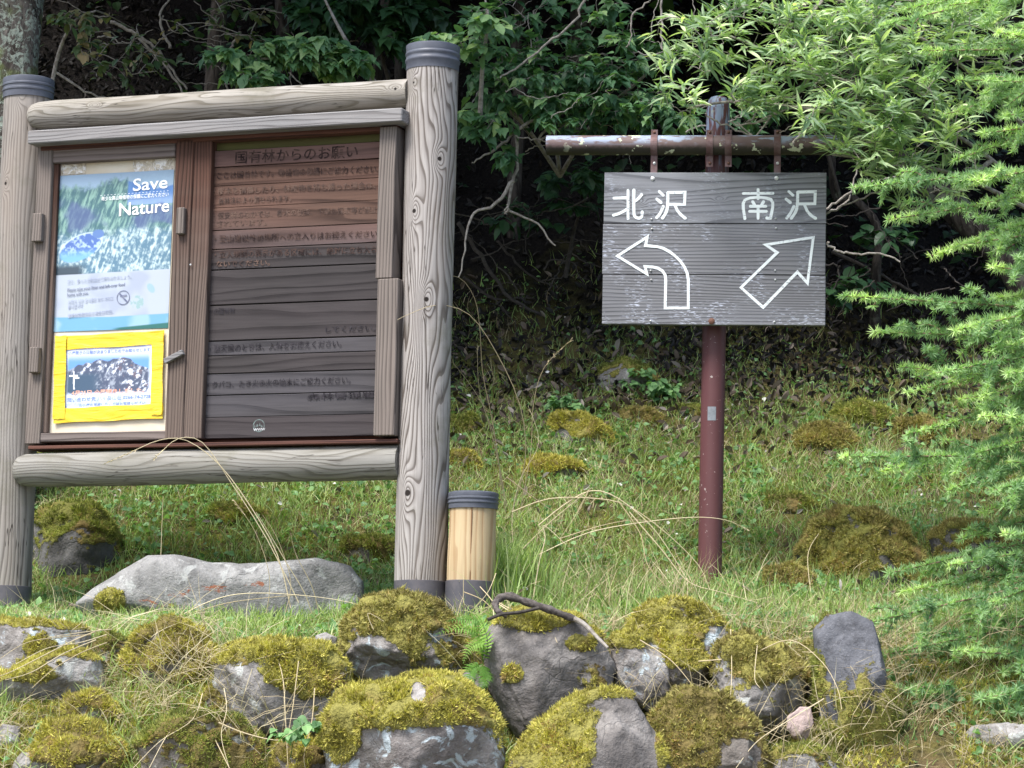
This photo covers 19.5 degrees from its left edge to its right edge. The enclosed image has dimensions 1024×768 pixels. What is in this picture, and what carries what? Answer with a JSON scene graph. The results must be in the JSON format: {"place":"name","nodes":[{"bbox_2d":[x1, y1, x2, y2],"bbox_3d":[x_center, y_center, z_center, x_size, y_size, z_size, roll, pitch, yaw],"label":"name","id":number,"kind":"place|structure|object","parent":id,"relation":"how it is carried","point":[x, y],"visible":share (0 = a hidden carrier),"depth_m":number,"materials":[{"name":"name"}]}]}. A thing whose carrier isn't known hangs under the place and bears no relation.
{"place":"outdoors","nodes":[
{"label":"outdoors","id":0,"kind":"place"},
{"bbox_2d":[0,0,1023,767],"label":"ground","id":1,"kind":"structure","parent":0,"point":[488,178],"depth_m":15.11,"materials":[{"name":"plant"}]},
{"bbox_2d":[0,724,20,744],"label":"stone","id":2,"kind":"object","parent":1,"relation":"on","point":[14,729],"visible":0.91,"depth_m":10.00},
{"bbox_2d":[0,0,43,505],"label":"tree","id":3,"kind":"object","parent":1,"relation":"on","point":[20,27],"visible":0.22,"depth_m":12.96,"materials":[{"name":"grey plant"}]},
{"bbox_2d":[12,752,39,767],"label":"stone","id":4,"kind":"object","parent":1,"relation":"on","point":[22,759],"visible":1,"depth_m":9.90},
{"bbox_2d":[0,613,93,671],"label":"boulder","id":5,"kind":"object","parent":1,"relation":"on","point":[15,632],"visible":0.69,"depth_m":10.35,"materials":[{"name":"stone"}]},
{"bbox_2d":[0,641,104,701],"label":"boulder","id":6,"kind":"object","parent":1,"relation":"on","point":[61,677],"visible":0.75,"depth_m":10.20,"materials":[{"name":"stone"}]},
{"bbox_2d":[0,629,111,687],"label":"dry grass tuft","id":7,"kind":"object","parent":6,"relation":"on","point":[94,631],"visible":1,"depth_m":10.14,"materials":[{"name":"plant"}]},
{"bbox_2d":[23,711,131,767],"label":"boulder","id":8,"kind":"object","parent":1,"relation":"on","point":[75,744],"visible":0.98,"depth_m":9.90,"materials":[{"name":"plant"}]},
{"bbox_2d":[33,496,124,576],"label":"boulder","id":9,"kind":"object","parent":1,"relation":"on","point":[74,533],"visible":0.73,"depth_m":12.07,"materials":[{"name":"stone"}]},
{"bbox_2d":[54,686,121,724],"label":"boulder","id":10,"kind":"object","parent":1,"relation":"on","point":[82,700],"visible":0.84,"depth_m":10.08,"materials":[{"name":"plant"}]},
{"bbox_2d":[88,625,128,667],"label":"boulder","id":11,"kind":"object","parent":1,"relation":"on","point":[109,645],"visible":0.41,"depth_m":10.42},
{"bbox_2d":[46,0,278,93],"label":"broadleaf shrub","id":12,"kind":"object","parent":1,"relation":"on","point":[85,23],"visible":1,"depth_m":14.53,"materials":[{"name":"green plant"}]},
{"bbox_2d":[115,611,219,685],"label":"boulder","id":13,"kind":"object","parent":1,"relation":"on","point":[129,654],"visible":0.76,"depth_m":10.32,"materials":[{"name":"plant"}]},
{"bbox_2d":[130,705,268,767],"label":"boulder","id":14,"kind":"object","parent":1,"relation":"on","point":[191,743],"visible":0.96,"depth_m":9.88,"materials":[{"name":"plant"}]},
{"bbox_2d":[105,437,298,612],"bbox_3d":[-1.139,0.513,10.960,0.736,0.639,0.048,3,-8,-9],"label":"dry grass tuft","id":15,"kind":"object","parent":1,"relation":"on","point":[225,472],"visible":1,"depth_m":10.99,"materials":[{"name":"plant"}]},
{"bbox_2d":[58,0,366,85],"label":"twig tangle","id":16,"kind":"object","parent":1,"relation":"on","point":[208,38],"visible":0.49,"depth_m":14.98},
{"bbox_2d":[199,684,228,712],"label":"boulder","id":17,"kind":"object","parent":1,"relation":"on","point":[219,699],"visible":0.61,"depth_m":10.13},
{"bbox_2d":[204,0,227,90],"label":"tree","id":18,"kind":"object","parent":1,"relation":"on","point":[213,75],"visible":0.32,"depth_m":15.68,"materials":[{"name":"brown plant"}]},
{"bbox_2d":[76,554,364,621],"bbox_3d":[-1.099,0.806,11.262,1.093,0.316,0.288,1,-7,0],"label":"boulder","id":19,"kind":"object","parent":1,"relation":"on","point":[171,576],"visible":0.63,"depth_m":11.16,"materials":[{"name":"stone"}]},
{"bbox_2d":[0,40,459,609],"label":"notice board","id":20,"kind":"object","parent":1,"relation":"on","point":[312,246],"visible":0.97,"depth_m":11.31,"materials":[{"name":"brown wood"}]},
{"bbox_2d":[52,330,163,423],"bbox_3d":[-1.555,-0.027,11.512,0.484,0.352,0.013,-1,-8,21],"label":"taped notice","id":21,"kind":"object","parent":20,"relation":"attached to","point":[103,377],"visible":1,"depth_m":11.52,"materials":[{"name":"paper"}]},
{"bbox_2d":[54,170,173,331],"bbox_3d":[-1.550,-0.516,11.586,0.508,0.619,0.004,-1,-8,21],"label":"poster","id":22,"kind":"object","parent":20,"relation":"attached to","point":[113,262],"visible":1,"depth_m":11.58,"materials":[{"name":"paper"}]},
{"bbox_2d":[202,498,272,524],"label":"boulder","id":23,"kind":"object","parent":1,"relation":"on","point":[224,506],"visible":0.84,"depth_m":12.47,"materials":[{"name":"plant"}]},
{"bbox_2d":[161,507,350,618],"bbox_3d":[-0.937,0.661,11.130,0.788,0.502,0.354,1,-7,0],"label":"dry grass tuft","id":24,"kind":"object","parent":1,"relation":"on","point":[265,593],"visible":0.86,"depth_m":10.94,"materials":[{"name":"plant"}]},
{"bbox_2d":[133,613,382,767],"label":"dry grass tuft","id":25,"kind":"object","parent":1,"relation":"on","point":[244,732],"visible":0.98,"depth_m":9.89,"materials":[{"name":"plant"}]},
{"bbox_2d":[208,632,355,738],"bbox_3d":[-0.787,1.039,10.193,0.506,0.396,0.369,1,-7,0],"label":"boulder","id":26,"kind":"object","parent":1,"relation":"on","point":[324,663],"visible":0.88,"depth_m":10.08,"materials":[{"name":"stone"}]},
{"bbox_2d":[274,0,289,86],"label":"tree","id":27,"kind":"object","parent":1,"relation":"on","point":[281,20],"visible":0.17,"depth_m":16.14,"materials":[{"name":"brown plant"}]},
{"bbox_2d":[56,0,478,102],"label":"bare branch","id":28,"kind":"object","parent":27,"relation":"attached to","point":[144,41],"visible":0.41,"depth_m":15.15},
{"bbox_2d":[196,0,380,88],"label":"broadleaf shrub","id":29,"kind":"object","parent":1,"relation":"on","point":[300,54],"visible":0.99,"depth_m":13.50,"materials":[{"name":"green plant"}]},
{"bbox_2d":[266,715,321,757],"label":"leafy weed","id":30,"kind":"object","parent":1,"relation":"on","point":[303,725],"visible":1,"depth_m":9.79,"materials":[{"name":"green plant"}]},
{"bbox_2d":[267,733,324,767],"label":"boulder","id":31,"kind":"object","parent":1,"relation":"on","point":[313,757],"visible":0.61,"depth_m":9.90,"materials":[{"name":"plant"}]},
{"bbox_2d":[315,632,337,647],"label":"stone","id":32,"kind":"object","parent":1,"relation":"on","point":[333,639],"visible":0.4,"depth_m":10.50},
{"bbox_2d":[334,529,394,563],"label":"boulder","id":33,"kind":"object","parent":1,"relation":"on","point":[375,543],"visible":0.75,"depth_m":12.10,"materials":[{"name":"plant"}]},
{"bbox_2d":[281,0,466,79],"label":"broadleaf shrub","id":34,"kind":"object","parent":1,"relation":"on","point":[390,30],"visible":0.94,"depth_m":14.46,"materials":[{"name":"green plant"}]},
{"bbox_2d":[372,0,389,109],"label":"tree","id":35,"kind":"object","parent":1,"relation":"on","point":[378,76],"visible":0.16,"depth_m":15.32,"materials":[{"name":"brown plant"}]},
{"bbox_2d":[394,56,402,79],"bbox_3d":[-0.688,-2.809,15.989,4.134,4.551,3.592,1,-7,0],"label":"tree","id":36,"kind":"object","parent":1,"relation":"on","point":[398,71],"visible":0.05,"depth_m":15.52,"materials":[{"name":"brown plant"}]},
{"bbox_2d":[337,584,468,680],"bbox_3d":[-0.381,0.888,10.433,0.471,0.388,0.347,1,-7,0],"label":"boulder","id":37,"kind":"object","parent":1,"relation":"on","point":[393,643],"visible":0.85,"depth_m":10.33,"materials":[{"name":"plant"}]},
{"bbox_2d":[313,666,508,767],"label":"boulder","id":38,"kind":"object","parent":1,"relation":"on","point":[426,717],"visible":1,"depth_m":9.74,"materials":[{"name":"plant"}]},
{"bbox_2d":[435,614,494,688],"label":"fern","id":39,"kind":"object","parent":38,"relation":"on","point":[480,642],"visible":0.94,"depth_m":10.16,"materials":[{"name":"plant"}]},
{"bbox_2d":[409,0,514,115],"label":"broadleaf shrub","id":40,"kind":"object","parent":1,"relation":"on","point":[480,23],"visible":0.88,"depth_m":13.21,"materials":[{"name":"green plant"}]},
{"bbox_2d":[449,447,484,473],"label":"boulder","id":41,"kind":"object","parent":1,"relation":"on","point":[464,452],"visible":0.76,"depth_m":13.02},
{"bbox_2d":[450,409,486,433],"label":"boulder","id":42,"kind":"object","parent":1,"relation":"on","point":[471,417],"visible":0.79,"depth_m":13.41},
{"bbox_2d":[445,490,498,613],"bbox_3d":[-0.147,0.663,10.936,0.190,0.544,0.189,1,-7,0],"label":"short log post","id":43,"kind":"object","parent":1,"relation":"on","point":[472,533],"visible":0.84,"depth_m":10.87,"materials":[{"name":"brown wood"}]},
{"bbox_2d":[457,669,487,690],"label":"boulder","id":44,"kind":"object","parent":1,"relation":"on","point":[475,680],"visible":0.08,"depth_m":10.28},
{"bbox_2d":[398,276,572,551],"bbox_3d":[-0.194,0.158,11.210,0.854,1.146,0.297,8,-10,-40],"label":"dry grass tuft","id":45,"kind":"object","parent":1,"relation":"on","point":[500,477],"visible":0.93,"depth_m":11.34,"materials":[{"name":"plant"}]},
{"bbox_2d":[28,362,975,629],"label":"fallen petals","id":46,"kind":"object","parent":1,"relation":"on","point":[620,484],"visible":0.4,"depth_m":12.65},
{"bbox_2d":[0,240,1023,767],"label":"grass","id":47,"kind":"structure","parent":1,"relation":"on","point":[312,620],"depth_m":12.43,"materials":[{"name":"plant"}]},
{"bbox_2d":[0,265,1023,767],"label":"dry grass","id":48,"kind":"structure","parent":1,"relation":"on","point":[614,623],"depth_m":10.57,"materials":[{"name":"plant"}]},
{"bbox_2d":[0,245,1023,663],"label":"ground herbs","id":49,"kind":"object","parent":1,"relation":"on","point":[746,495],"visible":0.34,"depth_m":12.58,"materials":[{"name":"green plant"}]},
{"bbox_2d":[0,312,1023,767],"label":"ground moss","id":50,"kind":"object","parent":1,"relation":"on","point":[610,528],"visible":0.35,"depth_m":12.51,"materials":[{"name":"plant"}]},
{"bbox_2d":[0,614,1023,767],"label":"wall moss","id":51,"kind":"object","parent":1,"relation":"on","point":[510,737],"depth_m":10.18,"materials":[{"name":"plant"}]},
{"bbox_2d":[2,615,1023,765],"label":"ground herbs","id":52,"kind":"object","parent":1,"relation":"on","point":[978,749],"visible":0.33,"depth_m":10.21,"materials":[{"name":"green plant"}]},
{"bbox_2d":[506,0,526,237],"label":"tree","id":53,"kind":"object","parent":1,"relation":"on","point":[516,190],"visible":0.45,"depth_m":15.37,"materials":[{"name":"brown plant"}]},
{"bbox_2d":[453,520,585,612],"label":"tall grass","id":54,"kind":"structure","parent":1,"relation":"on","point":[508,555],"depth_m":11.06,"materials":[{"name":"plant"}]},
{"bbox_2d":[18,403,1023,623],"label":"fallen leaves","id":55,"kind":"object","parent":1,"relation":"on","point":[727,530],"visible":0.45,"depth_m":12.50,"materials":[{"name":"brown plant"}]},
{"bbox_2d":[454,189,602,344],"bbox_3d":[0.086,-0.539,14.382,1.105,0.768,0.543,1,-7,0],"label":"twig tangle","id":56,"kind":"object","parent":1,"relation":"on","point":[487,254],"visible":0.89,"depth_m":14.36,"materials":[{"name":"wood"}]},
{"bbox_2d":[41,0,1023,332],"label":"undergrowth","id":57,"kind":"object","parent":1,"relation":"on","point":[967,252],"visible":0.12,"depth_m":15.87,"materials":[{"name":"green plant"}]},
{"bbox_2d":[483,605,616,737],"bbox_3d":[0.128,0.989,10.293,0.467,0.468,0.365,1,-7,0],"label":"boulder","id":58,"kind":"object","parent":1,"relation":"on","point":[524,653],"visible":0.69,"depth_m":10.19,"materials":[{"name":"stone"}]},
{"bbox_2d":[464,573,557,642],"bbox_3d":[-0.035,0.809,10.337,0.195,0.342,0.456,5,-8,-28],"label":"dry grass tuft","id":59,"kind":"object","parent":58,"relation":"on","point":[491,599],"visible":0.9,"depth_m":10.37,"materials":[{"name":"plant"}]},
{"bbox_2d":[487,592,608,648],"bbox_3d":[0.120,0.803,10.148,0.415,0.190,0.122,2,-7,-3],"label":"fallen stick","id":60,"kind":"object","parent":58,"relation":"on","point":[533,605],"visible":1,"depth_m":10.18,"materials":[{"name":"wood"}]},
{"bbox_2d":[518,449,593,480],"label":"boulder","id":61,"kind":"object","parent":1,"relation":"on","point":[556,462],"visible":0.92,"depth_m":12.91,"materials":[{"name":"plant"}]},
{"bbox_2d":[543,392,584,410],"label":"leafy weed","id":62,"kind":"object","parent":1,"relation":"on","point":[554,401],"visible":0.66,"depth_m":13.48,"materials":[{"name":"green plant"}]},
{"bbox_2d":[565,0,591,134],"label":"tree","id":63,"kind":"object","parent":1,"relation":"on","point":[573,16],"visible":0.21,"depth_m":16.06,"materials":[{"name":"brown plant"}]},
{"bbox_2d":[545,408,617,445],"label":"boulder","id":64,"kind":"object","parent":1,"relation":"on","point":[582,424],"visible":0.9,"depth_m":13.26,"materials":[{"name":"plant"}]},
{"bbox_2d":[506,682,674,767],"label":"boulder","id":65,"kind":"object","parent":1,"relation":"on","point":[602,726],"visible":1,"depth_m":9.77,"materials":[{"name":"plant"}]},
{"bbox_2d":[456,0,779,177],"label":"broadleaf shrub","id":66,"kind":"object","parent":1,"relation":"on","point":[501,102],"visible":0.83,"depth_m":13.60,"materials":[{"name":"green plant"}]},
{"bbox_2d":[458,119,586,276],"bbox_3d":[0.058,-0.862,13.527,0.590,0.803,0.167,4,-8,-19],"label":"bare branch","id":67,"kind":"object","parent":66,"relation":"attached to","point":[508,186],"visible":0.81,"depth_m":13.51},
{"bbox_2d":[485,0,742,163],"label":"twig tangle","id":68,"kind":"object","parent":66,"relation":"attached to","point":[688,130],"visible":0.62,"depth_m":13.54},
{"bbox_2d":[499,0,677,78],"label":"bare branch","id":69,"kind":"object","parent":68,"relation":"attached to","point":[560,34],"visible":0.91,"depth_m":13.29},
{"bbox_2d":[591,354,660,391],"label":"boulder","id":70,"kind":"object","parent":1,"relation":"on","point":[617,369],"visible":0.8,"depth_m":13.87,"materials":[{"name":"stone"}]},
{"bbox_2d":[506,477,756,602],"bbox_3d":[0.438,0.586,11.123,0.930,0.460,0.411,1,-7,0],"label":"dry grass tuft","id":71,"kind":"object","parent":1,"relation":"on","point":[637,512],"visible":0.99,"depth_m":11.10,"materials":[{"name":"plant"}]},
{"bbox_2d":[618,366,656,397],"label":"leafy weed","id":72,"kind":"object","parent":1,"relation":"on","point":[644,373],"visible":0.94,"depth_m":13.79,"materials":[{"name":"green plant"}]},
{"bbox_2d":[606,624,669,713],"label":"boulder","id":73,"kind":"object","parent":1,"relation":"on","point":[630,653],"visible":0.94,"depth_m":10.28,"materials":[{"name":"stone"}]},
{"bbox_2d":[618,404,668,431],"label":"boulder","id":74,"kind":"object","parent":1,"relation":"on","point":[645,415],"visible":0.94,"depth_m":13.46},
{"bbox_2d":[492,552,822,620],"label":"tall grass","id":75,"kind":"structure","parent":1,"relation":"on","point":[646,593],"depth_m":11.15,"materials":[{"name":"plant"}]},
{"bbox_2d":[493,531,824,614],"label":"tall dry grass","id":76,"kind":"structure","parent":1,"relation":"on","point":[623,587],"depth_m":11.17,"materials":[{"name":"plant"}]},
{"bbox_2d":[644,378,683,404],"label":"leafy weed","id":77,"kind":"object","parent":1,"relation":"on","point":[659,386],"visible":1,"depth_m":13.66,"materials":[{"name":"green plant"}]},
{"bbox_2d":[624,593,732,687],"bbox_3d":[0.583,0.929,10.439,0.402,0.410,0.334,1,-7,0],"label":"boulder","id":78,"kind":"object","parent":1,"relation":"on","point":[659,619],"visible":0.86,"depth_m":10.36,"materials":[{"name":"plant"}]},
{"bbox_2d":[666,683,693,695],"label":"boulder","id":79,"kind":"object","parent":1,"relation":"on","point":[674,687],"visible":0.06,"depth_m":10.25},
{"bbox_2d":[673,402,700,421],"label":"boulder","id":80,"kind":"object","parent":1,"relation":"on","point":[694,406],"visible":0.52,"depth_m":13.54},
{"bbox_2d":[480,155,918,311],"bbox_3d":[0.915,-0.766,14.581,2.148,0.848,0.516,1,-7,5],"label":"broadleaf shrub","id":81,"kind":"object","parent":1,"relation":"on","point":[586,181],"visible":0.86,"depth_m":14.57,"materials":[{"name":"green plant"}]},
{"bbox_2d":[825,200,1020,318],"bbox_3d":[1.904,-0.585,14.294,1.209,0.610,0.486,0,-8,10],"label":"twig tangle","id":82,"kind":"object","parent":81,"relation":"attached to","point":[870,209],"visible":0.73,"depth_m":14.32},
{"bbox_2d":[456,221,960,320],"bbox_3d":[0.971,-0.507,14.841,2.507,0.533,0.130,1,-7,0],"label":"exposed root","id":83,"kind":"object","parent":1,"relation":"on","point":[485,264],"visible":0.84,"depth_m":14.80,"materials":[{"name":"wood"}]},
{"bbox_2d":[646,682,774,767],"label":"boulder","id":84,"kind":"object","parent":1,"relation":"on","point":[708,727],"visible":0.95,"depth_m":9.89,"materials":[{"name":"plant"}]},
{"bbox_2d":[546,95,882,584],"bbox_3d":[0.798,-0.087,11.870,1.356,2.180,0.182,0,-7,7],"label":"direction sign","id":85,"kind":"object","parent":1,"relation":"on","point":[715,249],"visible":0.93,"depth_m":11.85,"materials":[{"name":"red paint"}]},
{"bbox_2d":[450,246,1005,485],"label":"fallen leaves","id":86,"kind":"object","parent":1,"relation":"on","point":[686,391],"visible":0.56,"depth_m":13.81,"materials":[{"name":"brown plant"}]},
{"bbox_2d":[708,624,811,738],"bbox_3d":[0.854,1.021,10.276,0.365,0.396,0.323,1,-7,0],"label":"boulder","id":87,"kind":"object","parent":1,"relation":"on","point":[740,646],"visible":0.88,"depth_m":10.19,"materials":[{"name":"plant"}]},
{"bbox_2d":[760,559,817,593],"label":"boulder","id":88,"kind":"object","parent":1,"relation":"on","point":[787,566],"visible":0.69,"depth_m":11.62,"materials":[{"name":"plant"}]},
{"bbox_2d":[640,592,937,767],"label":"dry grass tuft","id":89,"kind":"object","parent":1,"relation":"on","point":[754,675],"visible":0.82,"depth_m":10.12,"materials":[{"name":"plant"}]},
{"bbox_2d":[760,488,821,513],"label":"boulder","id":90,"kind":"object","parent":1,"relation":"on","point":[789,498],"visible":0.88,"depth_m":12.65,"materials":[{"name":"plant"}]},
{"bbox_2d":[794,636,814,698],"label":"boulder","id":91,"kind":"object","parent":1,"relation":"on","point":[807,642],"visible":0.23,"depth_m":10.37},
{"bbox_2d":[770,738,848,767],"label":"boulder","id":92,"kind":"object","parent":1,"relation":"on","point":[791,749],"visible":0.97,"depth_m":9.92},
{"bbox_2d":[787,707,813,740],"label":"stone","id":93,"kind":"object","parent":92,"relation":"on","point":[797,721],"visible":0.94,"depth_m":10.04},
{"bbox_2d":[790,417,861,453],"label":"boulder","id":94,"kind":"object","parent":1,"relation":"on","point":[822,432],"visible":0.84,"depth_m":13.25,"materials":[{"name":"plant"}]},
{"bbox_2d":[638,0,1023,224],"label":"willow shrub","id":95,"kind":"object","parent":1,"relation":"on","point":[880,138],"visible":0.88,"depth_m":11.69,"materials":[{"name":"green plant"}]},
{"bbox_2d":[705,0,937,213],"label":"bare branch","id":96,"kind":"object","parent":95,"relation":"attached to","point":[795,96],"visible":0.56,"depth_m":11.90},
{"bbox_2d":[648,0,1022,353],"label":"tree","id":97,"kind":"object","parent":1,"relation":"on","point":[835,192],"visible":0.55,"depth_m":14.89,"materials":[{"name":"brown plant"}]},
{"bbox_2d":[807,533,890,603],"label":"dry grass tuft","id":98,"kind":"object","parent":1,"relation":"on","point":[853,574],"visible":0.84,"depth_m":11.17,"materials":[{"name":"plant"}]},
{"bbox_2d":[807,610,904,754],"bbox_3d":[1.180,1.034,10.188,0.344,0.535,0.347,1,-7,0],"label":"boulder","id":99,"kind":"object","parent":1,"relation":"on","point":[847,633],"visible":0.77,"depth_m":10.09,"materials":[{"name":"stone"}]},
{"bbox_2d":[824,395,894,431],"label":"boulder","id":100,"kind":"object","parent":1,"relation":"on","point":[858,406],"visible":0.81,"depth_m":13.62,"materials":[{"name":"plant"}]},
{"bbox_2d":[792,502,932,588],"bbox_3d":[1.419,0.712,12.067,0.614,0.475,0.386,1,-7,0],"label":"boulder","id":101,"kind":"object","parent":1,"relation":"on","point":[853,537],"visible":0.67,"depth_m":11.98,"materials":[{"name":"plant"}]},
{"bbox_2d":[811,0,1023,365],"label":"tree","id":102,"kind":"object","parent":1,"relation":"on","point":[959,225],"visible":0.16,"depth_m":14.89,"materials":[{"name":"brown plant"}]},
{"bbox_2d":[826,160,899,262],"bbox_3d":[1.575,-0.777,13.416,0.397,0.394,0.421,1,-7,0],"label":"bare branch","id":103,"kind":"object","parent":102,"relation":"attached to","point":[829,207],"visible":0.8,"depth_m":13.24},
{"bbox_2d":[888,412,954,449],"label":"boulder","id":104,"kind":"object","parent":1,"relation":"on","point":[903,422],"visible":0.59,"depth_m":13.46,"materials":[{"name":"plant"}]},
{"bbox_2d":[836,0,1023,762],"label":"larch tree","id":105,"kind":"object","parent":1,"relation":"on","point":[991,449],"visible":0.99,"depth_m":10.65,"materials":[{"name":"green plant"}]},
{"bbox_2d":[926,515,1017,573],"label":"boulder","id":106,"kind":"object","parent":1,"relation":"on","point":[943,533],"visible":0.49,"depth_m":12.13,"materials":[{"name":"plant"}]},
{"bbox_2d":[965,722,1023,749],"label":"stone","id":107,"kind":"object","parent":1,"relation":"on","point":[1017,731],"visible":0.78,"depth_m":10.11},
{"bbox_2d":[38,0,1023,453],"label":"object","id":108,"kind":"object","parent":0,"point":[900,352],"visible":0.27,"depth_m":14.84,"materials":[{"name":"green plant"}]}
]}

